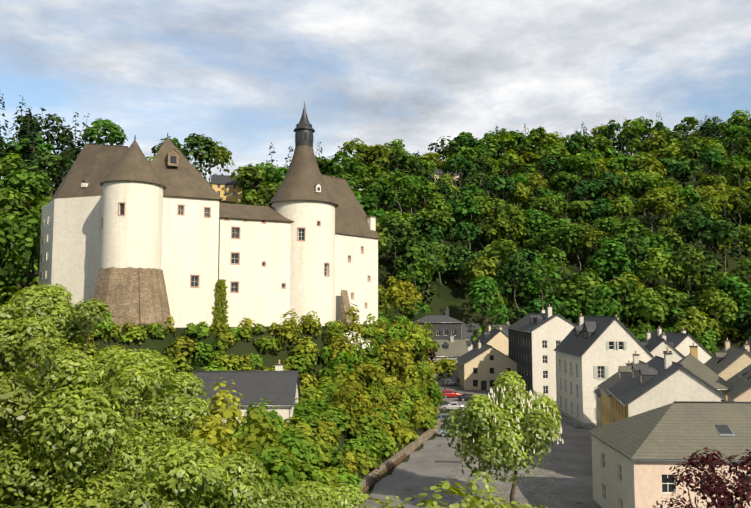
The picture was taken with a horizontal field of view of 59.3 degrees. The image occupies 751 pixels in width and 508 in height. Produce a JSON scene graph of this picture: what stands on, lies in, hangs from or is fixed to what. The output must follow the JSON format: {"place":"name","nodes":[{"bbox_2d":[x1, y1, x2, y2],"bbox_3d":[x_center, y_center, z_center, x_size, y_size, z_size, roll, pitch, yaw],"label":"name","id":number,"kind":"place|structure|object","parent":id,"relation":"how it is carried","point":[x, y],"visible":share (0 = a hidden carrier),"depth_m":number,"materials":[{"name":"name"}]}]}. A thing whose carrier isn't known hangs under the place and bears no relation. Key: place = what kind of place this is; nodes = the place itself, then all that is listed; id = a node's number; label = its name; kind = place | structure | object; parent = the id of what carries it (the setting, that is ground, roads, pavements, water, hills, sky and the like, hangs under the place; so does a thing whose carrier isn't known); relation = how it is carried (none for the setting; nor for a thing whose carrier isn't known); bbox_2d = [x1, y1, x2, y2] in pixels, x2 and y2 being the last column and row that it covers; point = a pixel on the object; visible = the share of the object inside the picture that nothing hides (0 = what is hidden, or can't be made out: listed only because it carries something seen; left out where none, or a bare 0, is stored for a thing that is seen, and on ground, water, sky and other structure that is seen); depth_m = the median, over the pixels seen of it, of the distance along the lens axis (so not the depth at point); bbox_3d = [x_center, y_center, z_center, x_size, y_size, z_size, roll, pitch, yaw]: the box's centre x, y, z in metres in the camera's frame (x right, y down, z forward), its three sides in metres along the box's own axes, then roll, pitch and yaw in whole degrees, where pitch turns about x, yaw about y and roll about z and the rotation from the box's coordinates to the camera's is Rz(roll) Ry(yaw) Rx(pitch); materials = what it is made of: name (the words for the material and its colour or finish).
{"place":"outdoors","nodes":[
{"label":"outdoors","id":0,"kind":"place"},
{"bbox_2d":[0,149,750,494],"bbox_3d":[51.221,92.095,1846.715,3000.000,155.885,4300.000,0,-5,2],"label":"terrain","id":1,"kind":"structure","parent":0,"point":[454,299],"depth_m":225.93,"materials":[{"name":"green plant"}]},
{"bbox_2d":[0,228,8,258],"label":"tree","id":2,"kind":"object","parent":1,"relation":"on","point":[2,239],"visible":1,"depth_m":110.23,"materials":[{"name":"green plant"}]},
{"bbox_2d":[0,234,13,261],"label":"tree","id":3,"kind":"object","parent":1,"relation":"on","point":[6,246],"visible":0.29,"depth_m":124.47,"materials":[{"name":"green plant"}]},
{"bbox_2d":[0,212,30,268],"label":"tree","id":4,"kind":"object","parent":1,"relation":"on","point":[10,260],"visible":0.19,"depth_m":140.94,"materials":[{"name":"green plant"}]},
{"bbox_2d":[0,208,41,315],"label":"tree","id":5,"kind":"object","parent":1,"relation":"on","point":[28,244],"visible":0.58,"depth_m":122.28,"materials":[{"name":"green plant"}]},
{"bbox_2d":[16,106,36,163],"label":"conifer tree","id":6,"kind":"object","parent":1,"relation":"on","point":[27,126],"visible":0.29,"depth_m":191.20,"materials":[{"name":"green plant"}]},
{"bbox_2d":[19,114,50,211],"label":"conifer tree","id":7,"kind":"object","parent":1,"relation":"on","point":[33,142],"visible":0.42,"depth_m":181.56,"materials":[{"name":"green plant"}]},
{"bbox_2d":[53,161,67,194],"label":"conifer tree","id":8,"kind":"object","parent":1,"relation":"on","point":[63,169],"visible":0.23,"depth_m":175.37,"materials":[{"name":"green plant"}]},
{"bbox_2d":[51,125,76,189],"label":"conifer tree","id":9,"kind":"object","parent":1,"relation":"on","point":[66,149],"visible":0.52,"depth_m":188.40,"materials":[{"name":"green plant"}]},
{"bbox_2d":[0,283,365,507],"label":"tree","id":10,"kind":"object","parent":1,"relation":"on","point":[62,454],"visible":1,"depth_m":22.93,"materials":[{"name":"green plant"}]},
{"bbox_2d":[39,101,380,329],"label":"castle","id":11,"kind":"structure","parent":1,"relation":"on","point":[131,233],"depth_m":107.69,"materials":[{"name":"paint"}]},
{"bbox_2d":[212,279,228,326],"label":"ivy","id":12,"kind":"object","parent":11,"relation":"attached to","point":[220,312],"depth_m":105.73,"materials":[{"name":"green plant"}]},
{"bbox_2d":[0,302,443,507],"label":"trees","id":13,"kind":"object","parent":1,"relation":"on","point":[328,411],"visible":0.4,"depth_m":83.69,"materials":[{"name":"green plant"}]},
{"bbox_2d":[211,175,241,201],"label":"yellow house","id":14,"kind":"structure","parent":1,"relation":"on","point":[225,187],"depth_m":229.33,"materials":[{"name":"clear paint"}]},
{"bbox_2d":[190,360,300,425],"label":"house","id":15,"kind":"structure","parent":1,"relation":"on","point":[279,387],"depth_m":70.95,"materials":[{"name":"grey stone"}]},
{"bbox_2d":[321,346,360,376],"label":"town tree","id":16,"kind":"object","parent":1,"relation":"on","point":[351,361],"visible":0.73,"depth_m":98.52,"materials":[{"name":"green plant"}]},
{"bbox_2d":[332,331,372,353],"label":"white blossom bush","id":17,"kind":"object","parent":1,"relation":"on","point":[361,340],"visible":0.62,"depth_m":105.39,"materials":[{"name":"beige plant"}]},
{"bbox_2d":[350,360,384,394],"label":"town tree","id":18,"kind":"object","parent":1,"relation":"on","point":[367,374],"visible":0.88,"depth_m":91.27,"materials":[{"name":"green plant"}]},
{"bbox_2d":[0,93,750,346],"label":"forest trees","id":19,"kind":"object","parent":1,"relation":"on","point":[397,174],"visible":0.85,"depth_m":250.38,"materials":[{"name":"green plant"}]},
{"bbox_2d":[375,338,414,371],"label":"town tree","id":20,"kind":"object","parent":1,"relation":"on","point":[392,353],"visible":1,"depth_m":107.71,"materials":[{"name":"green plant"}]},
{"bbox_2d":[382,276,422,314],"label":"town tree","id":21,"kind":"object","parent":1,"relation":"on","point":[393,291],"visible":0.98,"depth_m":128.80,"materials":[{"name":"green plant"}]},
{"bbox_2d":[402,322,439,371],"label":"town tree","id":22,"kind":"object","parent":1,"relation":"on","point":[427,343],"visible":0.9,"depth_m":116.18,"materials":[{"name":"green plant"}]},
{"bbox_2d":[424,348,436,362],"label":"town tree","id":23,"kind":"object","parent":1,"relation":"on","point":[433,354],"visible":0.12,"depth_m":162.11,"materials":[{"name":"brown plant"}]},
{"bbox_2d":[354,481,509,507],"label":"shrubs","id":24,"kind":"object","parent":1,"relation":"on","point":[469,501],"visible":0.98,"depth_m":29.65,"materials":[{"name":"green plant"}]},
{"bbox_2d":[412,308,462,338],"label":"house","id":25,"kind":"structure","parent":1,"relation":"on","point":[445,326],"depth_m":188.24,"materials":[{"name":"stone"}]},
{"bbox_2d":[432,358,456,389],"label":"town tree","id":26,"kind":"object","parent":1,"relation":"on","point":[445,364],"visible":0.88,"depth_m":148.86,"materials":[{"name":"green plant"}]},
{"bbox_2d":[429,169,459,187],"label":"house","id":27,"kind":"structure","parent":1,"relation":"on","point":[440,174],"depth_m":328.16,"materials":[{"name":"white"}]},
{"bbox_2d":[429,334,468,380],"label":"house","id":28,"kind":"structure","parent":1,"relation":"on","point":[452,347],"depth_m":169.93,"materials":[{"name":"grey stone"}]},
{"bbox_2d":[462,323,480,350],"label":"house","id":29,"kind":"structure","parent":1,"relation":"on","point":[467,330],"depth_m":207.60,"materials":[{"name":"grey paint"}]},
{"bbox_2d":[456,340,516,389],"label":"house","id":30,"kind":"structure","parent":1,"relation":"on","point":[482,366],"depth_m":148.65,"materials":[{"name":"beige paint"}]},
{"bbox_2d":[471,324,508,356],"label":"house","id":31,"kind":"structure","parent":1,"relation":"on","point":[497,339],"depth_m":177.67,"materials":[{"name":"beige paint"}]},
{"bbox_2d":[488,321,511,335],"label":"house","id":32,"kind":"structure","parent":1,"relation":"on","point":[505,326],"depth_m":217.66,"materials":[{"name":"grey"}]},
{"bbox_2d":[443,369,563,507],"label":"chestnut tree","id":33,"kind":"object","parent":1,"relation":"on","point":[505,425],"visible":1,"depth_m":57.22,"materials":[{"name":"green plant"}]},
{"bbox_2d":[462,471,547,507],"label":"shrub","id":34,"kind":"object","parent":1,"relation":"on","point":[479,492],"visible":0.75,"depth_m":42.99,"materials":[{"name":"green plant"}]},
{"bbox_2d":[507,304,575,400],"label":"house","id":35,"kind":"structure","parent":1,"relation":"on","point":[535,340],"depth_m":132.52,"materials":[{"name":"paint"}]},
{"bbox_2d":[553,313,653,426],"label":"house","id":36,"kind":"structure","parent":1,"relation":"on","point":[593,353],"depth_m":103.15,"materials":[{"name":"white paint"}]},
{"bbox_2d":[593,361,629,426],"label":"house","id":37,"kind":"structure","parent":1,"relation":"on","point":[596,392],"depth_m":93.83,"materials":[{"name":"grey paint"}]},
{"bbox_2d":[597,351,644,425],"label":"house","id":38,"kind":"structure","parent":1,"relation":"on","point":[608,383],"depth_m":86.12,"materials":[{"name":"yellow paint"}]},
{"bbox_2d":[628,328,645,341],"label":"town tree","id":39,"kind":"object","parent":1,"relation":"on","point":[640,337],"visible":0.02,"depth_m":156.20,"materials":[{"name":"green plant"}]},
{"bbox_2d":[630,322,675,339],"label":"town tree","id":40,"kind":"object","parent":1,"relation":"on","point":[640,329],"visible":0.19,"depth_m":172.97,"materials":[{"name":"green plant"}]},
{"bbox_2d":[641,330,684,362],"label":"house","id":41,"kind":"structure","parent":1,"relation":"on","point":[654,346],"depth_m":119.63,"materials":[{"name":"white paint"}]},
{"bbox_2d":[587,395,750,507],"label":"house","id":42,"kind":"structure","parent":1,"relation":"on","point":[635,458],"depth_m":55.36,"materials":[{"name":"beige paint"}]},
{"bbox_2d":[607,347,734,422],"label":"house","id":43,"kind":"structure","parent":1,"relation":"on","point":[655,382],"depth_m":67.27,"materials":[{"name":"white paint"}]},
{"bbox_2d":[651,326,712,363],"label":"house","id":44,"kind":"structure","parent":1,"relation":"on","point":[683,341],"depth_m":138.44,"materials":[{"name":"white paint"}]},
{"bbox_2d":[653,447,750,507],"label":"tree","id":45,"kind":"object","parent":1,"relation":"on","point":[719,489],"visible":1,"depth_m":28.10,"materials":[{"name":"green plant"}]},
{"bbox_2d":[677,343,732,393],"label":"house","id":46,"kind":"structure","parent":1,"relation":"on","point":[691,362],"depth_m":82.27,"materials":[{"name":"grey stone"}]},
{"bbox_2d":[694,329,719,353],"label":"town tree","id":47,"kind":"object","parent":1,"relation":"on","point":[707,342],"visible":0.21,"depth_m":152.06,"materials":[{"name":"green plant"}]},
{"bbox_2d":[704,338,750,380],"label":"house","id":48,"kind":"structure","parent":1,"relation":"on","point":[727,362],"depth_m":100.01,"materials":[{"name":"beige paint"}]},
{"bbox_2d":[724,364,750,401],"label":"house","id":49,"kind":"structure","parent":1,"relation":"on","point":[740,383],"depth_m":77.53,"materials":[{"name":"beige stone"}]},
{"bbox_2d":[741,337,750,352],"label":"house","id":50,"kind":"structure","parent":1,"relation":"on","point":[749,341],"depth_m":141.60,"materials":[{"name":"beige stone"}]},
{"bbox_2d":[0,0,750,203],"label":"sky","id":51,"kind":"structure","parent":0,"point":[239,74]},
{"bbox_2d":[354,381,601,507],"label":"plaza road","id":52,"kind":"structure","parent":0,"point":[418,470],"depth_m":75.08,"materials":[{"name":"grey asphalt"}]},
{"bbox_2d":[436,413,450,424],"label":"car","id":53,"kind":"object","parent":52,"relation":"on","point":[441,416],"visible":0.21,"depth_m":103.95,"materials":[{"name":"grey paint"}]},
{"bbox_2d":[441,379,458,385],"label":"car","id":54,"kind":"object","parent":52,"relation":"on","point":[451,382],"visible":0.81,"depth_m":156.84,"materials":[{"name":"grey paint"}]},
{"bbox_2d":[437,425,463,436],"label":"car","id":55,"kind":"object","parent":52,"relation":"on","point":[440,432],"visible":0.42,"depth_m":94.62,"materials":[{"name":"blue paint"}]},
{"bbox_2d":[441,390,461,397],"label":"car","id":56,"kind":"object","parent":52,"relation":"on","point":[448,393],"visible":0.83,"depth_m":135.77,"materials":[{"name":"red paint"}]},
{"bbox_2d":[439,402,464,409],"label":"car","id":57,"kind":"object","parent":52,"relation":"on","point":[451,405],"visible":0.75,"depth_m":118.65,"materials":[{"name":"grey paint"}]},
{"bbox_2d":[458,393,475,400],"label":"car","id":58,"kind":"object","parent":52,"relation":"on","point":[464,396],"visible":0.62,"depth_m":130.91,"materials":[{"name":"grey paint"}]},
{"bbox_2d":[351,390,596,507],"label":"pavement kerbs","id":59,"kind":"structure","parent":52,"relation":"on","point":[541,487],"depth_m":70.26,"materials":[{"name":"stone"}]},
{"bbox_2d":[406,445,582,503],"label":"road markings","id":60,"kind":"object","parent":52,"relation":"on","point":[440,461],"visible":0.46,"depth_m":78.96,"materials":[{"name":"white paint"}]}
]}

